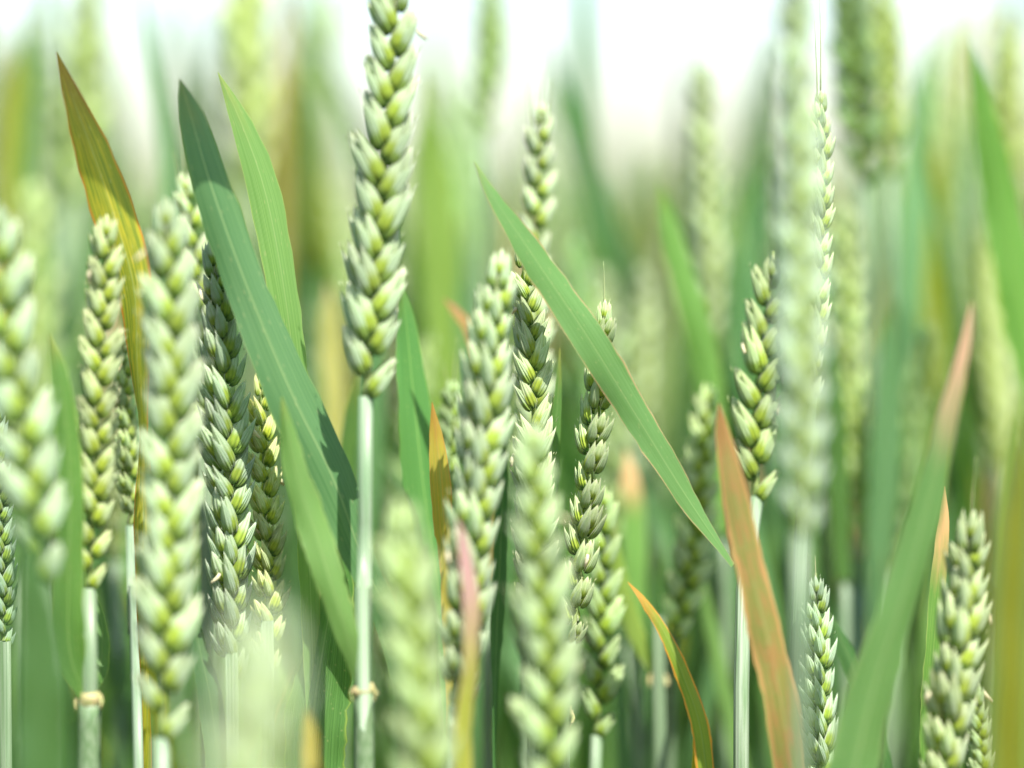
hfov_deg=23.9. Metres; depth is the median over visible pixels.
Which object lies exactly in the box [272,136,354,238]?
wheat plant
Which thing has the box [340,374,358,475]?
wheat shoot
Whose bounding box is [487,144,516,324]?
wheat plant
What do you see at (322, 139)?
wheat plant
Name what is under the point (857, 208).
wheat plant
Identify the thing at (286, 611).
wheat plant
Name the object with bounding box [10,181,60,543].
wheat plant
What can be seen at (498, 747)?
wheat plant
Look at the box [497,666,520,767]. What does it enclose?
wheat shoot
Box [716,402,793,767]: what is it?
wheat shoot
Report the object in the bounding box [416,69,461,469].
wheat shoot
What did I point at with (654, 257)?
wheat plant
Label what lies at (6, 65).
wheat plant
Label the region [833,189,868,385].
wheat plant
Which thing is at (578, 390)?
wheat plant
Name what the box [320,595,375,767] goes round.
wheat shoot
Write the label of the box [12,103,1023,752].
wheat crop
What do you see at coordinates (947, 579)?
wheat shoot
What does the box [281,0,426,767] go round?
wheat plant
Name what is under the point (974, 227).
wheat plant
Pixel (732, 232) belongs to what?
wheat plant
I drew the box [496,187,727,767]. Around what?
wheat plant
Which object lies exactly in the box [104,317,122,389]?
wheat plant
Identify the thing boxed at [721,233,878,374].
wheat plant
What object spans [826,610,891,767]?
wheat shoot
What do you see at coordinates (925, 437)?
wheat shoot
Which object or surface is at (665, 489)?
wheat plant
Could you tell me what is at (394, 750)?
wheat shoot
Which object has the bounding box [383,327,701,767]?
wheat plant
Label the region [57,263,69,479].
wheat shoot
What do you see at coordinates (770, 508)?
wheat shoot
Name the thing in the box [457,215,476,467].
wheat shoot
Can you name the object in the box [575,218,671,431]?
wheat plant
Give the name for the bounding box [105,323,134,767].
wheat shoot
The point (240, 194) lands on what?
wheat plant
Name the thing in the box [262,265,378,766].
wheat plant
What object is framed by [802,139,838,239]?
wheat plant
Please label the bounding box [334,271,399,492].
wheat shoot
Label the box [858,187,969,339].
wheat plant
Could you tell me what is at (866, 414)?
wheat plant
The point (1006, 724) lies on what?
wheat shoot
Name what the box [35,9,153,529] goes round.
wheat plant
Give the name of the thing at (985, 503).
wheat shoot
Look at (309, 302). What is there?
wheat plant
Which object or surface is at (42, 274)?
wheat shoot
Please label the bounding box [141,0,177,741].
wheat shoot
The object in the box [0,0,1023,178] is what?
sky
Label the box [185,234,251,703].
wheat shoot
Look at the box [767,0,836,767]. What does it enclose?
wheat plant
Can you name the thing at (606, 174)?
wheat plant
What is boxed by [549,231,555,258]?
wheat plant
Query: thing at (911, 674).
wheat shoot
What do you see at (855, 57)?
wheat plant
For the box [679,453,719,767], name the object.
wheat shoot
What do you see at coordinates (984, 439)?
wheat plant
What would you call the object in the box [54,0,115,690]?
wheat plant
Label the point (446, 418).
wheat plant
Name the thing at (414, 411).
wheat shoot
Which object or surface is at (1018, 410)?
wheat shoot
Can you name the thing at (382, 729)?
wheat shoot
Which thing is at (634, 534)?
wheat shoot
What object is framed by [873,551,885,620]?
wheat shoot
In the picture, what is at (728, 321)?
wheat plant
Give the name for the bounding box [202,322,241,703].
wheat plant
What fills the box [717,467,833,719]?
wheat plant
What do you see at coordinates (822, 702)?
wheat plant
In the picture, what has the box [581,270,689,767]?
wheat plant
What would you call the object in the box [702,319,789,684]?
wheat shoot
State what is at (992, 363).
wheat plant
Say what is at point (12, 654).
wheat shoot
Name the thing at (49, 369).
wheat shoot
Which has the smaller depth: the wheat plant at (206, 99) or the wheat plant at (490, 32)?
the wheat plant at (490, 32)
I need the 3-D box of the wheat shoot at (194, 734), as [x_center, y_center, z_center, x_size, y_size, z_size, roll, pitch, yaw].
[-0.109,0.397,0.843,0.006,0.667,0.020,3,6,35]
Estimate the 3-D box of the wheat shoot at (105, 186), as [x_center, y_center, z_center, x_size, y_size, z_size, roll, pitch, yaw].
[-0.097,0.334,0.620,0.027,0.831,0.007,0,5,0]
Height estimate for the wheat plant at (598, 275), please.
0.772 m
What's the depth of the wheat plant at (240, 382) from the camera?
0.94 m
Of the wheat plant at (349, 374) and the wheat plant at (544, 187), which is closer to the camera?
the wheat plant at (544, 187)
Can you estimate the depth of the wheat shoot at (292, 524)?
0.76 m
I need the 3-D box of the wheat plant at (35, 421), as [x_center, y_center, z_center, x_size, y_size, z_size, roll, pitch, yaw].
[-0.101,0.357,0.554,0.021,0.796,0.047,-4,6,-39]
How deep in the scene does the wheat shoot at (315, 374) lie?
0.80 m
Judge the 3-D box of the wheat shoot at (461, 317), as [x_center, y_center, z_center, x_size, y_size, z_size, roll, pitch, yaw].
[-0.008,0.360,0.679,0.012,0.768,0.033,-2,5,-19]
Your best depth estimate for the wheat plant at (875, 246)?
0.92 m
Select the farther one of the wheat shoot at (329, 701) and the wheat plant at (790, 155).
the wheat plant at (790, 155)
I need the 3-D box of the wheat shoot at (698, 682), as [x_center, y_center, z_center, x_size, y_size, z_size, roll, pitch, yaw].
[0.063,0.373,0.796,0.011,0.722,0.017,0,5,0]
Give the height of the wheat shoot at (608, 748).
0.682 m
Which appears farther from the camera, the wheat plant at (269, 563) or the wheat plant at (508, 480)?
the wheat plant at (508, 480)
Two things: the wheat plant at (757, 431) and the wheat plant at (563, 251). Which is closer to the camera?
the wheat plant at (757, 431)
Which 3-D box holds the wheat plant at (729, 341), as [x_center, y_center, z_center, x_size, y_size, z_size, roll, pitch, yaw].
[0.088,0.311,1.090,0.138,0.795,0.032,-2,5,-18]
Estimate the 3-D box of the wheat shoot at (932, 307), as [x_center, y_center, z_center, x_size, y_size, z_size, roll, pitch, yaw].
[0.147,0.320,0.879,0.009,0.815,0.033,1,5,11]
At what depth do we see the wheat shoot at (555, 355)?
0.78 m
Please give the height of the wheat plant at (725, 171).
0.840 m
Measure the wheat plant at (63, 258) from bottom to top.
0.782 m
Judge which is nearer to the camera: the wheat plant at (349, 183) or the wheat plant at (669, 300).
the wheat plant at (669, 300)
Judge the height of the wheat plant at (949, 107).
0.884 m
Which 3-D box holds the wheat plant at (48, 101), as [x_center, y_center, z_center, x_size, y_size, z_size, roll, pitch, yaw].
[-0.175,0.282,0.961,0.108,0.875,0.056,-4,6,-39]
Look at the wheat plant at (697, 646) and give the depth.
0.76 m
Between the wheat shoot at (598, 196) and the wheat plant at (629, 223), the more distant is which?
the wheat plant at (629, 223)
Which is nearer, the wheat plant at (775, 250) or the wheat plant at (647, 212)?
the wheat plant at (775, 250)
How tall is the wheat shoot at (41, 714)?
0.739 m
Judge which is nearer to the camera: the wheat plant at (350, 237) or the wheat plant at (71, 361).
the wheat plant at (71, 361)
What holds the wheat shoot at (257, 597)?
on the ground
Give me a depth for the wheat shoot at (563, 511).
0.80 m
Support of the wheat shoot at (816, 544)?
on the ground
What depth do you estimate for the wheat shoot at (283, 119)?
0.86 m
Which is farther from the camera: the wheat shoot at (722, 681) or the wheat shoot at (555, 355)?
the wheat shoot at (555, 355)
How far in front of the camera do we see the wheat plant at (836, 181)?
1.65 m
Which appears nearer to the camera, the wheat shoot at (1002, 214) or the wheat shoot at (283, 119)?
the wheat shoot at (1002, 214)
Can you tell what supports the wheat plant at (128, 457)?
on the ground
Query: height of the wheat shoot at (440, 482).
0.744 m
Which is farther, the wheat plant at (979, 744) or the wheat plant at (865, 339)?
the wheat plant at (865, 339)
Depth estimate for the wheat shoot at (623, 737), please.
0.69 m
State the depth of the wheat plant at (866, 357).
1.70 m
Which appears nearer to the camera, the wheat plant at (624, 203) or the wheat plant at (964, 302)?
the wheat plant at (964, 302)
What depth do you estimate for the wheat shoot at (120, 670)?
0.71 m
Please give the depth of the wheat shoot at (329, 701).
0.60 m
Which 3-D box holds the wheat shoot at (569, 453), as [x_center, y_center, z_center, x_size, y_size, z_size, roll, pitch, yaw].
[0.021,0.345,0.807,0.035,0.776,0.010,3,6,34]
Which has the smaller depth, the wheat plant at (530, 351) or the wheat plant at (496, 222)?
the wheat plant at (530, 351)
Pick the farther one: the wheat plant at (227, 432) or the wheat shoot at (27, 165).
the wheat shoot at (27, 165)
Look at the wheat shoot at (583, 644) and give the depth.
0.71 m
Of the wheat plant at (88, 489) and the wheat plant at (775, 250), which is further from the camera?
the wheat plant at (775, 250)
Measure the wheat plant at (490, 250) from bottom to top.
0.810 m
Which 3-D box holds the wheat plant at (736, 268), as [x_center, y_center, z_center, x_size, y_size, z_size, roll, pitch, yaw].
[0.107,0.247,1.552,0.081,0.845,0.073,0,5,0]
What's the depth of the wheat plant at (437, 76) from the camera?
1.04 m
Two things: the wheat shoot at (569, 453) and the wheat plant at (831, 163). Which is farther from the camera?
the wheat plant at (831, 163)
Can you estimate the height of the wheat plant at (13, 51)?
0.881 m
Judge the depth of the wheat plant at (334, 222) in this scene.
0.89 m
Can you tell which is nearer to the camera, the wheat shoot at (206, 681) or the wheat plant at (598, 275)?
the wheat shoot at (206, 681)
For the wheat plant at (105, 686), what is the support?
on the ground
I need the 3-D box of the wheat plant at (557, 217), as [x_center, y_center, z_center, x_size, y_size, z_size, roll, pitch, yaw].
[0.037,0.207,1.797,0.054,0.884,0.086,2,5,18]
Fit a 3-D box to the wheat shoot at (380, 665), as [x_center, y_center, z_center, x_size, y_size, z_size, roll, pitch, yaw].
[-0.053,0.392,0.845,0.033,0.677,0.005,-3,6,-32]
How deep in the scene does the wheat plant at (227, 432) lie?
0.59 m
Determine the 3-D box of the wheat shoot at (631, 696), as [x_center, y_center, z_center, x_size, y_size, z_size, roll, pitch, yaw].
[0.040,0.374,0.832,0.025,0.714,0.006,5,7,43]
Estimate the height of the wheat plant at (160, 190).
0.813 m
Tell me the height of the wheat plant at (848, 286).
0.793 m
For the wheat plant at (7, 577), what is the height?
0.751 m
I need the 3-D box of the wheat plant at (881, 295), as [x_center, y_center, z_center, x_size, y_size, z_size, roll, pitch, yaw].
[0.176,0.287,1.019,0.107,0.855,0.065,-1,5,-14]
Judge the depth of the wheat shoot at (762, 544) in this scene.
0.69 m
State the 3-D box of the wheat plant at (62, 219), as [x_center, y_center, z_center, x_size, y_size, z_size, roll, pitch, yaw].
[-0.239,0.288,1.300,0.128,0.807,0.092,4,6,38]
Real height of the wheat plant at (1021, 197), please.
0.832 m
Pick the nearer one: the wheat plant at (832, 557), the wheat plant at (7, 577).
the wheat plant at (7, 577)
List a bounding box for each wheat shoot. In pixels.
[0,46,25,523]
[9,8,36,652]
[11,495,71,767]
[11,623,13,713]
[34,222,48,398]
[47,331,105,767]
[56,52,151,767]
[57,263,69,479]
[70,696,78,757]
[83,546,85,587]
[86,514,132,767]
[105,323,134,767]
[105,676,112,760]
[134,394,188,767]
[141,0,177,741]
[151,438,166,632]
[178,79,410,761]
[178,214,249,510]
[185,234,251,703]
[186,622,214,767]
[190,622,223,767]
[218,73,319,714]
[240,514,255,614]
[250,523,272,615]
[275,0,292,653]
[280,434,302,658]
[285,547,353,767]
[288,282,323,689]
[303,709,320,767]
[319,282,345,765]
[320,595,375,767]
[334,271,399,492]
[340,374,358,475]
[345,586,397,767]
[354,353,385,630]
[361,341,388,767]
[392,391,462,767]
[395,569,411,766]
[396,290,445,716]
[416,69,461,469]
[429,403,453,717]
[444,299,492,767]
[454,517,479,767]
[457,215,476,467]
[490,445,507,767]
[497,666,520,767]
[511,615,541,758]
[524,299,606,767]
[542,326,560,759]
[548,349,561,740]
[551,30,653,599]
[556,492,589,767]
[558,467,568,562]
[575,0,597,296]
[586,645,615,767]
[610,535,632,722]
[611,526,669,767]
[613,623,633,767]
[621,449,647,767]
[628,582,713,767]
[644,549,663,767]
[659,180,730,767]
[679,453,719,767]
[690,433,796,767]
[692,741,695,767]
[694,556,706,694]
[700,564,733,764]
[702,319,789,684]
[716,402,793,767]
[729,152,764,767]
[743,447,782,767]
[749,514,776,767]
[750,481,775,605]
[810,228,831,766]
[822,315,851,710]
[825,303,972,767]
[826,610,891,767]
[831,484,853,721]
[860,439,906,767]
[867,295,901,631]
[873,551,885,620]
[875,155,931,609]
[895,30,933,767]
[898,410,920,767]
[914,466,993,767]
[919,489,948,767]
[920,583,927,678]
[921,137,945,433]
[946,325,978,545]
[946,550,948,586]
[970,38,1023,403]
[989,404,1023,767]
[1010,390,1022,455]
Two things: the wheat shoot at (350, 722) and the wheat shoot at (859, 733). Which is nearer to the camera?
the wheat shoot at (859, 733)
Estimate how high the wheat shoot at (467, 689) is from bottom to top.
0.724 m
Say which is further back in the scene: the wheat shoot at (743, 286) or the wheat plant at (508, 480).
the wheat plant at (508, 480)
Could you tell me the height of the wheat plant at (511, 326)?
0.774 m
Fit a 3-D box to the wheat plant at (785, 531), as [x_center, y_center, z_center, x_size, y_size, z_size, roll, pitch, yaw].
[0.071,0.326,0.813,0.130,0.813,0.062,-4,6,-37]
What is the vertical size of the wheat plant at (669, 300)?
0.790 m
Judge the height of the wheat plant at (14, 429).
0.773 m
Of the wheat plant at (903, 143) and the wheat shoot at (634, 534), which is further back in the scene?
the wheat plant at (903, 143)
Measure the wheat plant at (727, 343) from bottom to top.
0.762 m
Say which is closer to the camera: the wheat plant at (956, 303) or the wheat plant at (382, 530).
the wheat plant at (382, 530)
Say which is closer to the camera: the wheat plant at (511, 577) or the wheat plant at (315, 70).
the wheat plant at (511, 577)
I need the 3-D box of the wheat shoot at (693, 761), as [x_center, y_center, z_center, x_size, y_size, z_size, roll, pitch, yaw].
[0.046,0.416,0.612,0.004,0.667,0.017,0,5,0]
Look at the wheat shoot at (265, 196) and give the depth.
0.60 m
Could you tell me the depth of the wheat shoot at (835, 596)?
0.76 m
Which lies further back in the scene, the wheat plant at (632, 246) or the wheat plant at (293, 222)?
the wheat plant at (632, 246)
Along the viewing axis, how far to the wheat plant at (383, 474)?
1.35 m
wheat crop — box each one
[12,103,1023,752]
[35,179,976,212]
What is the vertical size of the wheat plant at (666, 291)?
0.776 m
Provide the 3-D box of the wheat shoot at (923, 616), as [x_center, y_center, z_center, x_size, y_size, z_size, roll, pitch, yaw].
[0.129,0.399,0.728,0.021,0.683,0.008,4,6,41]
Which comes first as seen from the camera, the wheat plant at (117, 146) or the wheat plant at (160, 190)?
the wheat plant at (117, 146)
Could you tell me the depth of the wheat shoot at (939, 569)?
0.60 m
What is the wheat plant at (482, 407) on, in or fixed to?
on the ground
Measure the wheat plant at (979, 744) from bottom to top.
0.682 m
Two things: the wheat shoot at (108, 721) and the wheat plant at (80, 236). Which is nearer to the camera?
the wheat shoot at (108, 721)
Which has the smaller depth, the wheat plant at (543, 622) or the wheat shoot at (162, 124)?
the wheat plant at (543, 622)
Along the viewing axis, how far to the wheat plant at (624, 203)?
1.52 m
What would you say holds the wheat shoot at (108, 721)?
on the ground
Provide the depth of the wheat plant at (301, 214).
1.06 m
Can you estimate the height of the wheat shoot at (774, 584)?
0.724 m
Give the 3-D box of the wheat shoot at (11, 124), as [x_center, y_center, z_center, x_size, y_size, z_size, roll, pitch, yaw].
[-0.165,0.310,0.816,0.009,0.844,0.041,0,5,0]
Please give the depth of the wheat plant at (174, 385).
0.55 m
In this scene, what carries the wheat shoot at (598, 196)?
on the ground
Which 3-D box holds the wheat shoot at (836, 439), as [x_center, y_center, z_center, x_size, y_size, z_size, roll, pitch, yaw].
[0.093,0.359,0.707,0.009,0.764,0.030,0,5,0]
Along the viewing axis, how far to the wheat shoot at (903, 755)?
0.80 m
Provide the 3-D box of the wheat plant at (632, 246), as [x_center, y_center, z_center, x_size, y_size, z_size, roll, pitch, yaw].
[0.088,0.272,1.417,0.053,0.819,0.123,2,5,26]
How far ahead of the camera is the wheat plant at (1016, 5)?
1.11 m
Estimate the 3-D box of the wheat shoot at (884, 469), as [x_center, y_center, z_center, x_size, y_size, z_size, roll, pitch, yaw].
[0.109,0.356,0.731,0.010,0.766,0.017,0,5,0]
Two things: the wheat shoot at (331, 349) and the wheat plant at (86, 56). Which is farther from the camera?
the wheat plant at (86, 56)
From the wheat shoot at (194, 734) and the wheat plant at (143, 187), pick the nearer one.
the wheat shoot at (194, 734)
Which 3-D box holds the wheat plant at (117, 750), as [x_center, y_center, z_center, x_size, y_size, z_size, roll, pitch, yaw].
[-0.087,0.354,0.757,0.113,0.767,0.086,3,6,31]
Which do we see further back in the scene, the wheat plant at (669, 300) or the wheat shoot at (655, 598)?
the wheat plant at (669, 300)
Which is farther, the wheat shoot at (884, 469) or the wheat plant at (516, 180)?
the wheat plant at (516, 180)
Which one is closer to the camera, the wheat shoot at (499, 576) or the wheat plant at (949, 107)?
the wheat shoot at (499, 576)
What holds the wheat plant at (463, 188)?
on the ground
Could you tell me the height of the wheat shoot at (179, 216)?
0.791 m
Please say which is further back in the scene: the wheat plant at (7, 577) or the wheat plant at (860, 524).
the wheat plant at (860, 524)
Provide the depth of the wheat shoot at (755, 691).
0.73 m
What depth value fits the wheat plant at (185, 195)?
0.63 m
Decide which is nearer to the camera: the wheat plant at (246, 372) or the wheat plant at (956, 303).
the wheat plant at (246, 372)
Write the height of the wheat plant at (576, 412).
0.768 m
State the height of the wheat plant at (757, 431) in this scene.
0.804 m
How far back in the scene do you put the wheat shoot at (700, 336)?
0.70 m
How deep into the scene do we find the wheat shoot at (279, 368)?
0.58 m
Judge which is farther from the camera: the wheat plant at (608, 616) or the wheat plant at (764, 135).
the wheat plant at (764, 135)
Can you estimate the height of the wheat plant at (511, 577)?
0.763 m
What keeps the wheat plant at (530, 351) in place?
on the ground
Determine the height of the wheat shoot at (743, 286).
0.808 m
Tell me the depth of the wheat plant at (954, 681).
0.57 m
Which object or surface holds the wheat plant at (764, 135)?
on the ground
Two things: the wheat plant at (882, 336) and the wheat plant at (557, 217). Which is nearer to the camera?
the wheat plant at (882, 336)
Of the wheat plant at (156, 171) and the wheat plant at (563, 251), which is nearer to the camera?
the wheat plant at (563, 251)
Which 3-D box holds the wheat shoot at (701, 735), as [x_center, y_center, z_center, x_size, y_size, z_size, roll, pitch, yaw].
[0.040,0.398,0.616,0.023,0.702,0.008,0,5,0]
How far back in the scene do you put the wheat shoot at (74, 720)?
0.84 m
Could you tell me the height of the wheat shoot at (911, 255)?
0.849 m
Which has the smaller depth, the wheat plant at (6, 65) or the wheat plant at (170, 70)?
the wheat plant at (6, 65)
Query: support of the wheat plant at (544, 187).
on the ground
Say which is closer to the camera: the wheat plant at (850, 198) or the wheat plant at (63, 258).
the wheat plant at (63, 258)
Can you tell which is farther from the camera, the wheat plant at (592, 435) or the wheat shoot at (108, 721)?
the wheat shoot at (108, 721)
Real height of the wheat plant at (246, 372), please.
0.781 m
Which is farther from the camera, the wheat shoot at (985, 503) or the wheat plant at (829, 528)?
the wheat plant at (829, 528)
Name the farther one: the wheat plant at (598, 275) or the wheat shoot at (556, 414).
the wheat plant at (598, 275)
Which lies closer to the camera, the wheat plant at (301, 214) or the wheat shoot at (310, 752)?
the wheat shoot at (310, 752)
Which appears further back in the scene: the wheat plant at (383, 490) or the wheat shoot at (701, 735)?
the wheat plant at (383, 490)
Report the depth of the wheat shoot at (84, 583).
0.82 m
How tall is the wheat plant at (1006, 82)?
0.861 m
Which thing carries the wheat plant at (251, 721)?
on the ground
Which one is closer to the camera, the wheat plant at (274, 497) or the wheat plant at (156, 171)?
the wheat plant at (274, 497)
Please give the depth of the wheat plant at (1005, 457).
0.84 m
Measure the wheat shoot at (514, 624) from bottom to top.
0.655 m
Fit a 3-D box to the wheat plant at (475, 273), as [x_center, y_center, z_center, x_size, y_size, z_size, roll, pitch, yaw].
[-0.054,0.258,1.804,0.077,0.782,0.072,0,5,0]
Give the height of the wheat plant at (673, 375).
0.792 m
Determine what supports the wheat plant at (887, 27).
on the ground
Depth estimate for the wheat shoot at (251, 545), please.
0.81 m
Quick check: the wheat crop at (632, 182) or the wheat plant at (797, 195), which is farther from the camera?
the wheat crop at (632, 182)
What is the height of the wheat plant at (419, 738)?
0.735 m
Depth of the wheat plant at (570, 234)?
1.92 m
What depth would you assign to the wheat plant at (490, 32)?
0.80 m
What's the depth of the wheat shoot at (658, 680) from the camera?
0.65 m
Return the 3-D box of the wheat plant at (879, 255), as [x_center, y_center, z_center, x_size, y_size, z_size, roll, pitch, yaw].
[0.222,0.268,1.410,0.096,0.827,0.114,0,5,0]
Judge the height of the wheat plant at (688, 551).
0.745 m
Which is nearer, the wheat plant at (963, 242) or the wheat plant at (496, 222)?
the wheat plant at (963, 242)
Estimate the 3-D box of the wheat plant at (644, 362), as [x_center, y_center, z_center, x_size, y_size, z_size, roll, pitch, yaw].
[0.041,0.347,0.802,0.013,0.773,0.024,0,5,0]
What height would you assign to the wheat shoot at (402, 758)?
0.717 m
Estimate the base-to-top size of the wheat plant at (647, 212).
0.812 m
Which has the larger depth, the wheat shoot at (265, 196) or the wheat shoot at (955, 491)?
the wheat shoot at (955, 491)
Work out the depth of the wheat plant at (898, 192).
1.87 m
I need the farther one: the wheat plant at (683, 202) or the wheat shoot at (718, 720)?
the wheat plant at (683, 202)
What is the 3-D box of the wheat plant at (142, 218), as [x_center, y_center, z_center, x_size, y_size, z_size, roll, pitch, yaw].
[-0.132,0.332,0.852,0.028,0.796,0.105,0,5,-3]
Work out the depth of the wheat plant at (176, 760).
0.74 m
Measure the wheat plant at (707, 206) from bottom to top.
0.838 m
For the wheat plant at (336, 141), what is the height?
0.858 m
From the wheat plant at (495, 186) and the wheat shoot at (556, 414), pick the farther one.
the wheat plant at (495, 186)
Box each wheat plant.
[0,39,153,556]
[0,202,69,591]
[0,323,85,639]
[0,415,15,767]
[6,280,199,767]
[9,17,47,375]
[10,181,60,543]
[35,0,127,594]
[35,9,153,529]
[39,174,80,327]
[46,224,241,554]
[49,213,128,767]
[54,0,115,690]
[57,210,177,726]
[61,194,159,736]
[62,75,225,259]
[70,319,291,767]
[70,343,214,767]
[72,319,110,731]
[95,28,291,406]
[101,155,156,279]
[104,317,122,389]
[111,338,143,767]
[125,157,162,279]
[129,0,271,515]
[129,196,210,767]
[140,136,161,192]
[150,169,247,229]
[162,0,305,279]
[167,354,247,702]
[170,0,281,482]
[173,139,223,765]
[174,227,248,626]
[176,79,337,360]
[191,0,410,267]
[192,346,348,765]
[196,242,260,666]
[197,598,299,767]
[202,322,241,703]
[212,0,275,542]
[223,76,348,570]
[239,352,289,651]
[243,373,290,627]
[248,53,354,602]
[252,287,377,759]
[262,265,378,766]
[266,69,346,237]
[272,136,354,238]
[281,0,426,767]
[295,0,620,583]
[296,221,399,767]
[298,0,345,271]
[341,196,392,429]
[346,159,354,202]
[347,223,354,245]
[347,235,769,754]
[369,498,458,767]
[378,410,578,702]
[382,344,393,483]
[382,475,398,597]
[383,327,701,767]
[383,363,563,515]
[387,298,518,767]
[402,138,523,286]
[425,12,509,471]
[437,338,460,511]
[439,248,517,767]
[446,75,690,766]
[467,0,510,292]
[471,86,677,494]
[471,236,476,309]
[474,162,788,767]
[475,170,565,681]
[476,162,614,333]
[477,97,553,755]
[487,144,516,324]
[488,163,497,231]
[491,241,514,767]
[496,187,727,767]
[497,692,512,754]
[504,420,581,767]
[508,260,652,700]
[509,148,725,596]
[509,252,558,756]
[513,66,558,767]
[546,85,576,333]
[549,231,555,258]
[550,110,780,537]
[552,138,867,767]
[552,226,574,421]
[557,261,615,767]
[564,209,580,249]
[568,171,581,236]
[570,229,699,767]
[572,406,750,767]
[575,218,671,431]
[577,486,627,767]
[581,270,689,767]
[591,265,618,475]
[599,80,637,240]
[602,152,617,211]
[605,251,727,366]
[626,264,658,757]
[627,147,725,297]
[638,160,658,227]
[646,218,705,761]
[661,271,676,633]
[661,384,722,767]
[664,32,860,482]
[672,2,831,653]
[672,162,691,751]
[683,235,740,650]
[684,59,729,767]
[692,227,834,679]
[705,114,841,464]
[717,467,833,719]
[720,134,727,189]
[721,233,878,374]
[724,260,737,345]
[725,317,731,360]
[731,477,830,672]
[734,128,834,279]
[734,167,1022,595]
[737,199,991,767]
[750,405,990,734]
[761,141,833,576]
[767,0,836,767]
[790,0,835,677]
[791,150,843,259]
[793,74,1018,623]
[794,144,979,450]
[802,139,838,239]
[803,169,857,266]
[808,561,837,767]
[823,0,887,448]
[828,0,983,739]
[828,219,988,617]
[829,212,882,542]
[830,386,868,580]
[831,203,873,657]
[832,0,1022,263]
[832,58,991,494]
[832,61,1011,767]
[832,224,867,560]
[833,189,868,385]
[849,161,881,336]
[849,280,987,485]
[850,262,868,592]
[854,402,867,419]
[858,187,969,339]
[859,170,876,255]
[867,0,910,767]
[875,138,897,293]
[882,11,958,160]
[895,182,900,197]
[920,457,991,767]
[921,362,991,601]
[938,165,1023,408]
[955,296,957,325]
[965,672,990,767]
[966,201,976,296]
[973,334,1017,705]
[986,3,1023,452]
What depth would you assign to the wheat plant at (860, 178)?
1.89 m
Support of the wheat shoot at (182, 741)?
on the ground
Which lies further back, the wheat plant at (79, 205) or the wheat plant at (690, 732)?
the wheat plant at (690, 732)
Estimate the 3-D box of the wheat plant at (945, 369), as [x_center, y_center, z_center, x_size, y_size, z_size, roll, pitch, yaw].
[0.162,0.301,0.948,0.084,0.840,0.087,-2,5,-19]
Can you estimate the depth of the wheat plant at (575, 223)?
1.81 m
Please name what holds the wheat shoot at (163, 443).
on the ground
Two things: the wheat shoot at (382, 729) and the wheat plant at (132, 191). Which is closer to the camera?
the wheat shoot at (382, 729)
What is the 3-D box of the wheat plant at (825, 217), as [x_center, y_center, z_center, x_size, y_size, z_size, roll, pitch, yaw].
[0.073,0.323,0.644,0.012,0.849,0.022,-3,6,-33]
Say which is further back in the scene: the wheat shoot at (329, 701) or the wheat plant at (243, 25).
the wheat plant at (243, 25)
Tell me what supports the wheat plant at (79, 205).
on the ground
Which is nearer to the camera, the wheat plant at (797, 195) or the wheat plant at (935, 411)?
the wheat plant at (797, 195)
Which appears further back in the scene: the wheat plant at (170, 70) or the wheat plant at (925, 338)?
the wheat plant at (170, 70)
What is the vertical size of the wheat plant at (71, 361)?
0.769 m
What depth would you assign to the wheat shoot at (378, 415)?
0.70 m
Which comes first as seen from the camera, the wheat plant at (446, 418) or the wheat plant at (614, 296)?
the wheat plant at (446, 418)
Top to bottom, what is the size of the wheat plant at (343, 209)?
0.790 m
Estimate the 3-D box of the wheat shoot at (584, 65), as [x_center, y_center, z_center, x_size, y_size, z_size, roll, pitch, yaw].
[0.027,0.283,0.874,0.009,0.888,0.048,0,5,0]
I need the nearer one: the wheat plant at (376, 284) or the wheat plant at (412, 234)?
the wheat plant at (376, 284)

